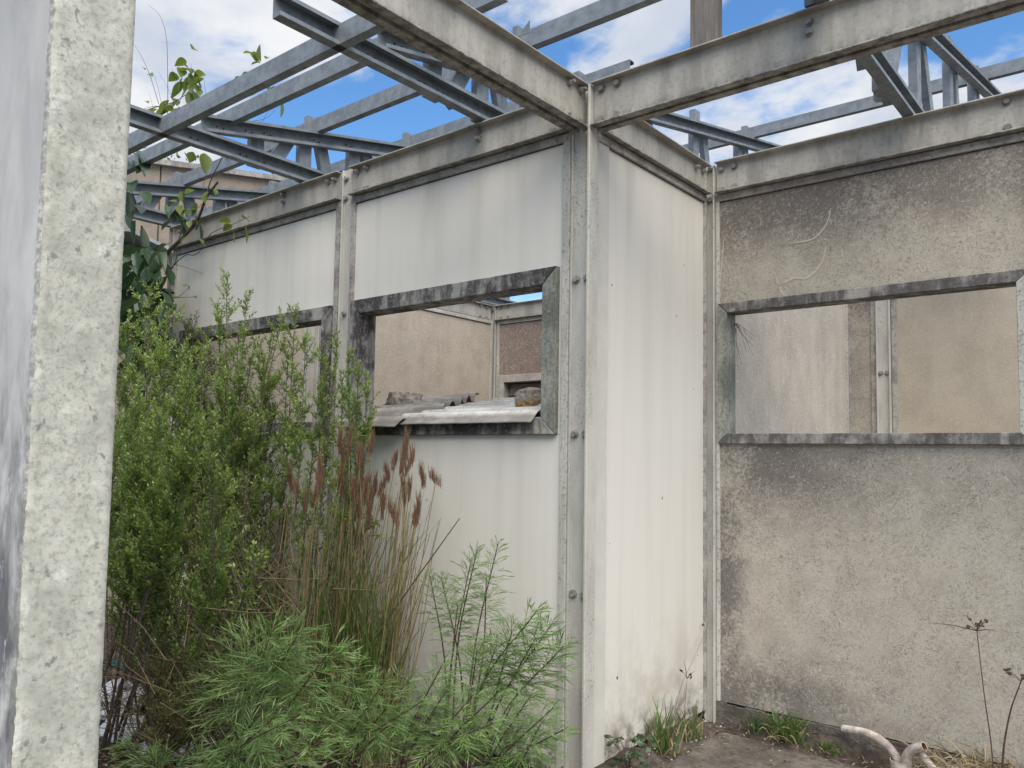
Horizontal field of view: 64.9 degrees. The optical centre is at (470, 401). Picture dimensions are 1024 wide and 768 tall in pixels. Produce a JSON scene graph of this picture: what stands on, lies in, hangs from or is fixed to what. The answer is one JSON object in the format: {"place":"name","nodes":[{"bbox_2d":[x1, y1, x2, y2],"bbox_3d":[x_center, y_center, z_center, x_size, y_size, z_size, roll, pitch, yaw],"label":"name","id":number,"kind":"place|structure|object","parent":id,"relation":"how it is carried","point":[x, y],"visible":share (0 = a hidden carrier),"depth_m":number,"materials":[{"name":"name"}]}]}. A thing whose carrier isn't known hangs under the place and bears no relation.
{"place":"outdoors","nodes":[
{"label":"outdoors","id":0,"kind":"place"},
{"bbox_2d":[124,154,287,245],"bbox_3d":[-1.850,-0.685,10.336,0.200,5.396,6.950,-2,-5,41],"label":"gable building","id":1,"kind":"structure","parent":0,"point":[161,170],"depth_m":8.81,"materials":[{"name":"beige concrete"}]},
{"bbox_2d":[97,614,712,767],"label":"ground","id":2,"kind":"structure","parent":0,"point":[101,761],"depth_m":3.73,"materials":[{"name":"soil"}]},
{"bbox_2d":[0,0,135,767],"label":"rendered pillar","id":3,"kind":"structure","parent":2,"relation":"on","point":[65,80],"depth_m":1.81,"materials":[{"name":"grey concrete"}]},
{"bbox_2d":[107,228,168,613],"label":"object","id":4,"kind":"structure","parent":2,"relation":"on","point":[129,241],"depth_m":6.81,"materials":[{"name":"metal"}]},
{"bbox_2d":[105,278,213,682],"bbox_3d":[-1.689,0.473,4.325,1.118,2.341,0.564,-2,-5,41],"label":"leaved shrub","id":5,"kind":"object","parent":2,"relation":"on","point":[180,399],"visible":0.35,"depth_m":4.26,"materials":[{"name":"green plant"}]},
{"bbox_2d":[153,228,174,640],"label":"steel column","id":6,"kind":"structure","parent":2,"relation":"on","point":[171,242],"depth_m":5.79,"materials":[{"name":"paint"}]},
{"bbox_2d":[171,171,341,249],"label":"steel beam","id":7,"kind":"structure","parent":6,"relation":"attached to","point":[319,191],"depth_m":5.00,"materials":[{"name":"paint"}]},
{"bbox_2d":[437,302,492,320],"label":"steel beam","id":8,"kind":"structure","parent":6,"relation":"attached to","point":[479,310],"depth_m":8.30,"materials":[{"name":"paint"}]},
{"bbox_2d":[125,171,515,305],"bbox_3d":[-0.775,-1.811,7.454,0.094,1.379,6.610,-2,-5,41],"label":"roof truss","id":9,"kind":"object","parent":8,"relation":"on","point":[228,197],"visible":0.2,"depth_m":5.89,"materials":[{"name":"grey metal"}]},
{"bbox_2d":[134,147,198,161],"bbox_3d":[-6.899,-2.154,15.982,5.182,8.105,9.072,-1,-4,25],"label":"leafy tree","id":10,"kind":"object","parent":2,"relation":"on","point":[178,156],"visible":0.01,"depth_m":16.37,"materials":[{"name":"green plant"}]},
{"bbox_2d":[98,394,249,761],"bbox_3d":[-1.329,0.769,3.407,1.095,1.645,0.370,-2,-5,41],"label":"leaved shrub","id":11,"kind":"object","parent":2,"relation":"on","point":[141,489],"visible":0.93,"depth_m":3.36,"materials":[{"name":"green plant"}]},
{"bbox_2d":[119,613,243,767],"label":"leaved shrub","id":12,"kind":"object","parent":2,"relation":"on","point":[164,732],"visible":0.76,"depth_m":3.29,"materials":[{"name":"green plant"}]},
{"bbox_2d":[105,533,268,747],"bbox_3d":[-1.214,1.058,3.399,1.226,1.072,0.267,-2,-5,41],"label":"leaved shrub","id":13,"kind":"object","parent":2,"relation":"on","point":[184,620],"visible":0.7,"depth_m":3.33,"materials":[{"name":"green plant"}]},
{"bbox_2d":[117,7,283,644],"bbox_3d":[-2.312,-0.530,5.518,2.773,4.423,1.177,-2,-5,41],"label":"broad leaved tree","id":14,"kind":"object","parent":2,"relation":"on","point":[146,263],"visible":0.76,"depth_m":5.17,"materials":[{"name":"green plant"}]},
{"bbox_2d":[115,460,295,737],"bbox_3d":[-1.366,0.957,3.973,1.421,1.348,0.430,-2,-5,41],"label":"leaved shrub","id":15,"kind":"object","parent":2,"relation":"on","point":[237,546],"visible":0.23,"depth_m":3.77,"materials":[{"name":"green plant"}]},
{"bbox_2d":[162,309,283,683],"bbox_3d":[-1.508,0.538,4.733,1.221,2.278,0.477,-2,-5,41],"label":"leaved shrub","id":16,"kind":"object","parent":2,"relation":"on","point":[187,328],"visible":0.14,"depth_m":4.92,"materials":[{"name":"green plant"}]},
{"bbox_2d":[184,266,264,705],"bbox_3d":[-1.407,0.439,4.500,0.322,2.442,0.686,5,-5,-43],"label":"leaved shrub","id":17,"kind":"object","parent":2,"relation":"on","point":[231,395],"visible":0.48,"depth_m":4.42,"materials":[{"name":"green plant"}]},
{"bbox_2d":[103,693,350,767],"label":"feathery plant","id":18,"kind":"object","parent":2,"relation":"on","point":[245,746],"visible":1,"depth_m":2.57,"materials":[{"name":"green plant"}]},
{"bbox_2d":[162,201,340,694],"bbox_3d":[-1.429,0.269,5.108,1.842,2.760,0.128,-2,-5,41],"label":"wall bay","id":19,"kind":"object","parent":2,"relation":"on","point":[292,260],"depth_m":4.91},
{"bbox_2d":[198,328,306,423],"bbox_3d":[-1.757,0.336,6.190,0.064,2.760,1.103,-2,-5,41],"label":"wall bay","id":20,"kind":"object","parent":2,"relation":"on","point":[298,355],"depth_m":6.39,"materials":[{"name":"grey concrete"}]},
{"bbox_2d":[234,436,300,723],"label":"leaved shrub","id":21,"kind":"object","parent":2,"relation":"on","point":[273,529],"visible":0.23,"depth_m":4.24,"materials":[{"name":"green plant"}]},
{"bbox_2d":[169,603,369,762],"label":"feathery plant","id":22,"kind":"object","parent":2,"relation":"on","point":[274,677],"visible":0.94,"depth_m":2.90,"materials":[{"name":"green plant"}]},
{"bbox_2d":[222,302,327,722],"bbox_3d":[-1.061,0.561,4.206,0.738,2.174,0.417,-2,-5,41],"label":"leaved shrub","id":23,"kind":"object","parent":2,"relation":"on","point":[255,422],"visible":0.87,"depth_m":4.18,"materials":[{"name":"green plant"}]},
{"bbox_2d":[98,489,459,767],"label":"dead brush","id":24,"kind":"object","parent":2,"relation":"on","point":[132,675],"visible":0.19,"depth_m":3.52,"materials":[{"name":"brown plant"}]},
{"bbox_2d":[214,448,346,767],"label":"beard grass","id":25,"kind":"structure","parent":2,"relation":"on","point":[319,480],"depth_m":3.57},
{"bbox_2d":[304,326,318,421],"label":"steel column","id":26,"kind":"structure","parent":2,"relation":"on","point":[311,375],"depth_m":6.70,"materials":[{"name":"paint"}]},
{"bbox_2d":[98,667,524,767],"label":"leaf litter","id":27,"kind":"object","parent":2,"relation":"on","point":[367,766],"visible":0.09,"depth_m":3.54,"materials":[{"name":"brown plant"}]},
{"bbox_2d":[105,669,130,681],"bbox_3d":[-2.023,1.565,4.530,0.386,0.090,0.301,-2,-5,41],"label":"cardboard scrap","id":28,"kind":"object","parent":27,"relation":"on","point":[118,676],"visible":0.03,"depth_m":4.49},
{"bbox_2d":[112,658,129,669],"bbox_3d":[-2.029,1.512,4.654,0.200,0.056,0.117,-2,-5,41],"label":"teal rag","id":29,"kind":"object","parent":28,"relation":"on","point":[117,663],"visible":0.09,"depth_m":4.62,"materials":[{"name":"teal fabric"}]},
{"bbox_2d":[100,678,145,719],"bbox_3d":[-1.843,1.495,4.099,0.304,0.161,0.398,0,-4,19],"label":"plastic bag","id":30,"kind":"object","parent":27,"relation":"on","point":[124,694],"visible":0.16,"depth_m":4.07,"materials":[{"name":"white plastic"}]},
{"bbox_2d":[99,715,152,745],"bbox_3d":[-1.635,1.532,3.802,0.262,0.091,0.260,-1,-4,28],"label":"plastic bag","id":31,"kind":"object","parent":27,"relation":"on","point":[101,730],"visible":0.3,"depth_m":3.74,"materials":[{"name":"white plastic"}]},
{"bbox_2d":[139,734,193,760],"bbox_3d":[-1.355,1.526,3.583,0.233,0.078,0.236,3,-4,-27],"label":"plastic bag","id":32,"kind":"object","parent":27,"relation":"on","point":[174,754],"visible":0.17,"depth_m":3.53,"materials":[{"name":"white plastic"}]},
{"bbox_2d":[414,534,516,767],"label":"feathery plant","id":33,"kind":"object","parent":27,"relation":"on","point":[461,615],"visible":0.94,"depth_m":3.29,"materials":[{"name":"green plant"}]},
{"bbox_2d":[267,421,381,760],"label":"beard grass","id":34,"kind":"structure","parent":2,"relation":"on","point":[340,476],"depth_m":3.67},
{"bbox_2d":[283,330,379,732],"bbox_3d":[-0.686,0.633,3.950,0.542,2.011,0.298,-2,-5,41],"label":"leaved shrub","id":35,"kind":"object","parent":2,"relation":"on","point":[356,409],"visible":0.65,"depth_m":3.97,"materials":[{"name":"green plant"}]},
{"bbox_2d":[328,169,354,701],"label":"steel column","id":36,"kind":"structure","parent":2,"relation":"on","point":[345,230],"depth_m":4.51,"materials":[{"name":"paint"}]},
{"bbox_2d":[284,427,406,764],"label":"beard grass","id":37,"kind":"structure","parent":2,"relation":"on","point":[367,482],"depth_m":3.66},
{"bbox_2d":[331,514,386,549],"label":"round leaved weed","id":38,"kind":"object","parent":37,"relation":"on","point":[382,536],"visible":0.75,"depth_m":3.68,"materials":[{"name":"green plant"}]},
{"bbox_2d":[282,646,438,767],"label":"feathery plant","id":39,"kind":"object","parent":2,"relation":"on","point":[353,721],"visible":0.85,"depth_m":2.90,"materials":[{"name":"green plant"}]},
{"bbox_2d":[326,424,442,767],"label":"beard grass","id":40,"kind":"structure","parent":2,"relation":"on","point":[394,638],"depth_m":3.55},
{"bbox_2d":[316,308,492,421],"bbox_3d":[-0.565,0.452,7.553,0.064,2.760,2.283,-2,-5,41],"label":"wall bay","id":41,"kind":"object","parent":2,"relation":"on","point":[430,352],"depth_m":7.79,"materials":[{"name":"beige concrete"}]},
{"bbox_2d":[365,648,514,767],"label":"feathery plant","id":42,"kind":"object","parent":2,"relation":"on","point":[443,741],"visible":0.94,"depth_m":2.79,"materials":[{"name":"green plant"}]},
{"bbox_2d":[337,133,571,767],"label":"wall bay","id":43,"kind":"object","parent":2,"relation":"on","point":[496,226],"depth_m":3.79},
{"bbox_2d":[335,416,405,427],"bbox_3d":[-0.462,0.104,4.272,0.492,0.084,0.364,-2,-5,41],"label":"corrugated sheet","id":44,"kind":"object","parent":43,"relation":"on","point":[389,421],"visible":0.48,"depth_m":4.10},
{"bbox_2d":[366,392,478,417],"bbox_3d":[-0.284,0.022,4.629,0.488,0.200,0.675,0,-4,18],"label":"corrugated sheet","id":45,"kind":"object","parent":44,"relation":"on","point":[433,403],"visible":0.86,"depth_m":4.44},
{"bbox_2d":[385,391,422,404],"bbox_3d":[-0.387,0.002,4.702,0.220,0.125,0.143,6,-9,-31],"label":"rock","id":46,"kind":"object","parent":45,"relation":"on","point":[400,397],"visible":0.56,"depth_m":4.64,"materials":[{"name":"grey stone"}]},
{"bbox_2d":[347,107,568,196],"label":"steel beam","id":47,"kind":"structure","parent":43,"relation":"on","point":[514,129],"depth_m":3.98,"materials":[{"name":"paint"}]},
{"bbox_2d":[273,0,781,167],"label":"roof truss","id":48,"kind":"object","parent":47,"relation":"on","point":[388,54],"visible":0.36,"depth_m":3.63,"materials":[{"name":"grey metal"}]},
{"bbox_2d":[128,15,384,154],"bbox_3d":[-2.014,-1.387,4.498,4.982,0.083,0.045,-2,-5,41],"label":"purlin","id":49,"kind":"object","parent":48,"relation":"on","point":[352,31],"depth_m":3.54,"materials":[{"name":"grey metal"}]},
{"bbox_2d":[127,0,507,174],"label":"purlin","id":50,"kind":"object","parent":48,"relation":"on","point":[332,70],"visible":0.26,"depth_m":4.11,"materials":[{"name":"grey metal"}]},
{"bbox_2d":[134,0,661,204],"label":"purlin","id":51,"kind":"object","parent":48,"relation":"on","point":[587,17],"visible":0.48,"depth_m":4.34,"materials":[{"name":"grey metal"}]},
{"bbox_2d":[184,59,633,216],"bbox_3d":[-0.909,-1.757,5.959,4.750,0.080,0.045,-2,-5,41],"label":"purlin","id":52,"kind":"object","parent":48,"relation":"on","point":[454,125],"visible":0.16,"depth_m":5.29,"materials":[{"name":"grey metal"}]},
{"bbox_2d":[682,57,1023,152],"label":"purlin","id":53,"kind":"object","parent":48,"relation":"on","point":[1003,69],"visible":0.48,"depth_m":5.95,"materials":[{"name":"grey metal"}]},
{"bbox_2d":[397,397,540,424],"bbox_3d":[0.219,0.039,4.117,0.868,0.190,0.868,-2,-5,41],"label":"corrugated sheet","id":54,"kind":"object","parent":43,"relation":"on","point":[500,410],"visible":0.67,"depth_m":3.87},
{"bbox_2d":[514,387,540,406],"bbox_3d":[0.313,-0.014,3.963,0.177,0.116,0.136,1,0,-31],"label":"rock","id":55,"kind":"object","parent":54,"relation":"on","point":[528,396],"visible":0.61,"depth_m":3.90,"materials":[{"name":"grey stone"}]},
{"bbox_2d":[491,306,496,397],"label":"steel column","id":56,"kind":"structure","parent":2,"relation":"on","point":[493,313],"depth_m":8.49,"materials":[{"name":"paint"}]},
{"bbox_2d":[436,596,583,767],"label":"feathery plant","id":57,"kind":"object","parent":2,"relation":"on","point":[515,674],"visible":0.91,"depth_m":2.96,"materials":[{"name":"green plant"}]},
{"bbox_2d":[455,677,580,767],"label":"feathery plant","id":58,"kind":"object","parent":2,"relation":"on","point":[519,756],"visible":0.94,"depth_m":2.72,"materials":[{"name":"green plant"}]},
{"bbox_2d":[496,316,541,397],"bbox_3d":[1.598,0.479,7.327,3.460,2.760,0.150,-2,-5,41],"label":"wall bay","id":59,"kind":"object","parent":2,"relation":"on","point":[518,359],"depth_m":8.31,"materials":[{"name":"brown concrete"}]},
{"bbox_2d":[494,299,541,320],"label":"steel beam","id":60,"kind":"structure","parent":59,"relation":"on","point":[523,309],"depth_m":8.31,"materials":[{"name":"paint"}]},
{"bbox_2d":[129,104,411,182],"bbox_3d":[0.397,-1.857,6.433,0.094,1.379,6.610,-2,-5,41],"label":"roof truss","id":61,"kind":"object","parent":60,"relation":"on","point":[207,137],"visible":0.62,"depth_m":4.64,"materials":[{"name":"grey metal"}]},
{"bbox_2d":[735,304,849,433],"bbox_3d":[2.086,0.348,5.251,0.064,2.760,2.344,-2,-5,41],"label":"wall bay","id":62,"kind":"object","parent":2,"relation":"on","point":[792,373],"depth_m":5.29,"materials":[{"name":"grey concrete"}]},
{"bbox_2d":[848,301,876,432],"bbox_3d":[2.969,0.422,6.083,0.213,2.760,0.064,-2,-5,41],"label":"wall bay","id":63,"kind":"object","parent":2,"relation":"on","point":[862,369],"depth_m":6.11,"materials":[{"name":"grey concrete"}]},
{"bbox_2d":[716,701,1010,767],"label":"wall plinth","id":64,"kind":"structure","parent":2,"relation":"on","point":[726,712],"depth_m":3.82,"materials":[{"name":"concrete"}]},
{"bbox_2d":[716,132,1023,767],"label":"wall bay","id":65,"kind":"object","parent":64,"relation":"on","point":[852,569],"depth_m":3.74,"materials":[{"name":"grey concrete"}]},
{"bbox_2d":[734,323,752,360],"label":"dry strands","id":66,"kind":"object","parent":65,"relation":"hanging from","point":[741,335],"visible":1,"depth_m":4.24},
{"bbox_2d":[714,88,1023,194],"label":"steel beam","id":67,"kind":"structure","parent":65,"relation":"on","point":[994,116],"depth_m":3.81,"materials":[{"name":"paint"}]},
{"bbox_2d":[875,300,892,432],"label":"steel column","id":68,"kind":"structure","parent":2,"relation":"on","point":[883,366],"depth_m":5.99,"materials":[{"name":"paint"}]},
{"bbox_2d":[891,287,1019,432],"bbox_3d":[4.173,0.374,5.034,2.770,2.760,0.064,-2,-5,41],"label":"wall bay","id":69,"kind":"object","parent":2,"relation":"on","point":[954,362],"depth_m":5.70,"materials":[{"name":"beige concrete"}]},
{"bbox_2d":[887,734,1023,767],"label":"grass tuft","id":70,"kind":"object","parent":2,"relation":"on","point":[976,763],"visible":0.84,"depth_m":3.32,"materials":[{"name":"plant"}]},
{"bbox_2d":[129,0,1023,301],"label":"sky","id":71,"kind":"structure","parent":0,"point":[220,31],"materials":[{"name":"blue"}]},
{"bbox_2d":[665,732,861,767],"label":"floor slab","id":72,"kind":"structure","parent":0,"point":[739,753],"depth_m":3.68,"materials":[{"name":"concrete"}]},
{"bbox_2d":[594,715,720,767],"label":"soil bank","id":73,"kind":"structure","parent":72,"relation":"on","point":[652,761],"depth_m":3.63,"materials":[{"name":"brown soil"}]},
{"bbox_2d":[564,84,598,767],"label":"steel column","id":74,"kind":"structure","parent":73,"relation":"on","point":[581,523],"depth_m":3.40,"materials":[{"name":"paint"}]},
{"bbox_2d":[332,0,588,134],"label":"steel beam","id":75,"kind":"structure","parent":74,"relation":"on","point":[464,38],"depth_m":2.98,"materials":[{"name":"paint"}]},
{"bbox_2d":[513,20,529,39],"bbox_3d":[0.214,-1.457,3.264,0.085,0.143,0.040,-2,-5,41],"label":"angle cleat","id":76,"kind":"object","parent":75,"relation":"attached to","point":[519,31],"visible":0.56,"depth_m":3.26,"materials":[{"name":"grey metal"}]},
{"bbox_2d":[590,0,1023,132],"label":"steel beam","id":77,"kind":"structure","parent":74,"relation":"attached to","point":[826,34],"depth_m":2.94,"materials":[{"name":"paint"}]},
{"bbox_2d":[690,0,721,47],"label":"upright post","id":78,"kind":"object","parent":77,"relation":"on","point":[705,21],"depth_m":3.21,"materials":[{"name":"grey concrete"}]},
{"bbox_2d":[804,0,1001,116],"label":"roof truss","id":79,"kind":"object","parent":77,"relation":"on","point":[890,86],"visible":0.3,"depth_m":4.04,"materials":[{"name":"grey metal"}]},
{"bbox_2d":[873,93,881,102],"bbox_3d":[1.891,-1.437,3.687,0.075,0.120,0.040,-2,-5,41],"label":"hanging bracket","id":80,"kind":"object","parent":79,"relation":"attached to","point":[876,99],"visible":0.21,"depth_m":3.69,"materials":[{"name":"grey metal"}]},
{"bbox_2d":[604,733,657,767],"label":"round leaved weed","id":81,"kind":"object","parent":73,"relation":"on","point":[630,754],"visible":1,"depth_m":3.36,"materials":[{"name":"green plant"}]},
{"bbox_2d":[593,133,706,767],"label":"wall bay","id":82,"kind":"object","parent":73,"relation":"on","point":[651,535],"depth_m":3.81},
{"bbox_2d":[599,121,711,194],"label":"steel beam","id":83,"kind":"structure","parent":82,"relation":"on","point":[646,141],"depth_m":3.98,"materials":[{"name":"paint"}]},
{"bbox_2d":[642,694,690,758],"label":"grass tuft","id":84,"kind":"object","parent":73,"relation":"on","point":[662,740],"visible":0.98,"depth_m":3.63,"materials":[{"name":"green plant"}]},
{"bbox_2d":[680,663,694,716],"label":"sedge stalk","id":85,"kind":"object","parent":73,"relation":"on","point":[690,674],"visible":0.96,"depth_m":3.91,"materials":[{"name":"plant"}]},
{"bbox_2d":[674,623,705,711],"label":"sedge stalk","id":86,"kind":"object","parent":73,"relation":"on","point":[690,665],"visible":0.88,"depth_m":3.96,"materials":[{"name":"plant"}]},
{"bbox_2d":[672,707,708,743],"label":"grass tuft","id":87,"kind":"object","parent":73,"relation":"on","point":[694,727],"visible":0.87,"depth_m":3.84,"materials":[{"name":"green plant"}]},
{"bbox_2d":[704,165,718,723],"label":"steel column","id":88,"kind":"structure","parent":73,"relation":"on","point":[711,187],"depth_m":4.26,"materials":[{"name":"paint"}]},
{"bbox_2d":[626,715,884,767],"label":"crumbs","id":89,"kind":"object","parent":72,"relation":"on","point":[720,726],"visible":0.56,"depth_m":3.74,"materials":[{"name":"soil"}]},
{"bbox_2d":[630,721,883,767],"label":"dry bits","id":90,"kind":"object","parent":72,"relation":"on","point":[762,742],"visible":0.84,"depth_m":3.66,"materials":[{"name":"brown plant"}]},
{"bbox_2d":[751,705,818,747],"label":"grass tuft","id":91,"kind":"object","parent":72,"relation":"on","point":[782,730],"visible":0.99,"depth_m":3.82,"materials":[{"name":"green plant"}]},
{"bbox_2d":[714,715,953,767],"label":"soil bank","id":92,"kind":"structure","parent":72,"relation":"on","point":[874,757],"depth_m":3.72,"materials":[{"name":"brown soil"}]},
{"bbox_2d":[735,710,780,739],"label":"grass tuft","id":93,"kind":"object","parent":92,"relation":"on","point":[756,725],"visible":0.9,"depth_m":3.94,"materials":[{"name":"green plant"}]},
{"bbox_2d":[800,735,864,760],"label":"grass tuft","id":94,"kind":"object","parent":92,"relation":"on","point":[826,748],"visible":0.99,"depth_m":3.70,"materials":[{"name":"green plant"}]},
{"bbox_2d":[890,758,911,767],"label":"pipe stub","id":95,"kind":"object","parent":72,"relation":"on","point":[897,765],"visible":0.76,"depth_m":3.40,"materials":[{"name":"plastic"}]},
{"bbox_2d":[841,725,900,762],"bbox_3d":[1.780,1.530,3.570,0.047,0.137,0.331,3,-4,-21],"label":"ribbed conduit","id":96,"kind":"object","parent":95,"relation":"attached to","point":[886,745],"visible":0.94,"depth_m":3.54,"materials":[{"name":"plastic"}]},
{"bbox_2d":[900,742,927,764],"bbox_3d":[1.855,1.509,3.376,0.044,0.184,0.120,3,-4,-27],"label":"smooth conduit","id":97,"kind":"object","parent":95,"relation":"attached to","point":[909,751],"visible":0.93,"depth_m":3.37,"materials":[{"name":"plastic"}]},
{"bbox_2d":[919,753,935,767],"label":"ribbed conduit","id":98,"kind":"object","parent":72,"relation":"on","point":[925,759],"visible":0.84,"depth_m":3.34,"materials":[{"name":"plastic"}]},
{"bbox_2d":[913,757,969,767],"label":"grass tuft","id":99,"kind":"object","parent":72,"relation":"on","point":[924,765],"visible":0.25,"depth_m":3.44,"materials":[{"name":"plant"}]},
{"bbox_2d":[936,615,993,767],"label":"sedge stalk","id":100,"kind":"object","parent":72,"relation":"on","point":[978,625],"visible":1,"depth_m":3.25,"materials":[{"name":"brown plant"}]},
{"bbox_2d":[1001,667,1023,767],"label":"sedge stalk","id":101,"kind":"object","parent":72,"relation":"on","point":[1007,670],"visible":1,"depth_m":3.16,"materials":[{"name":"brown plant"}]}
]}

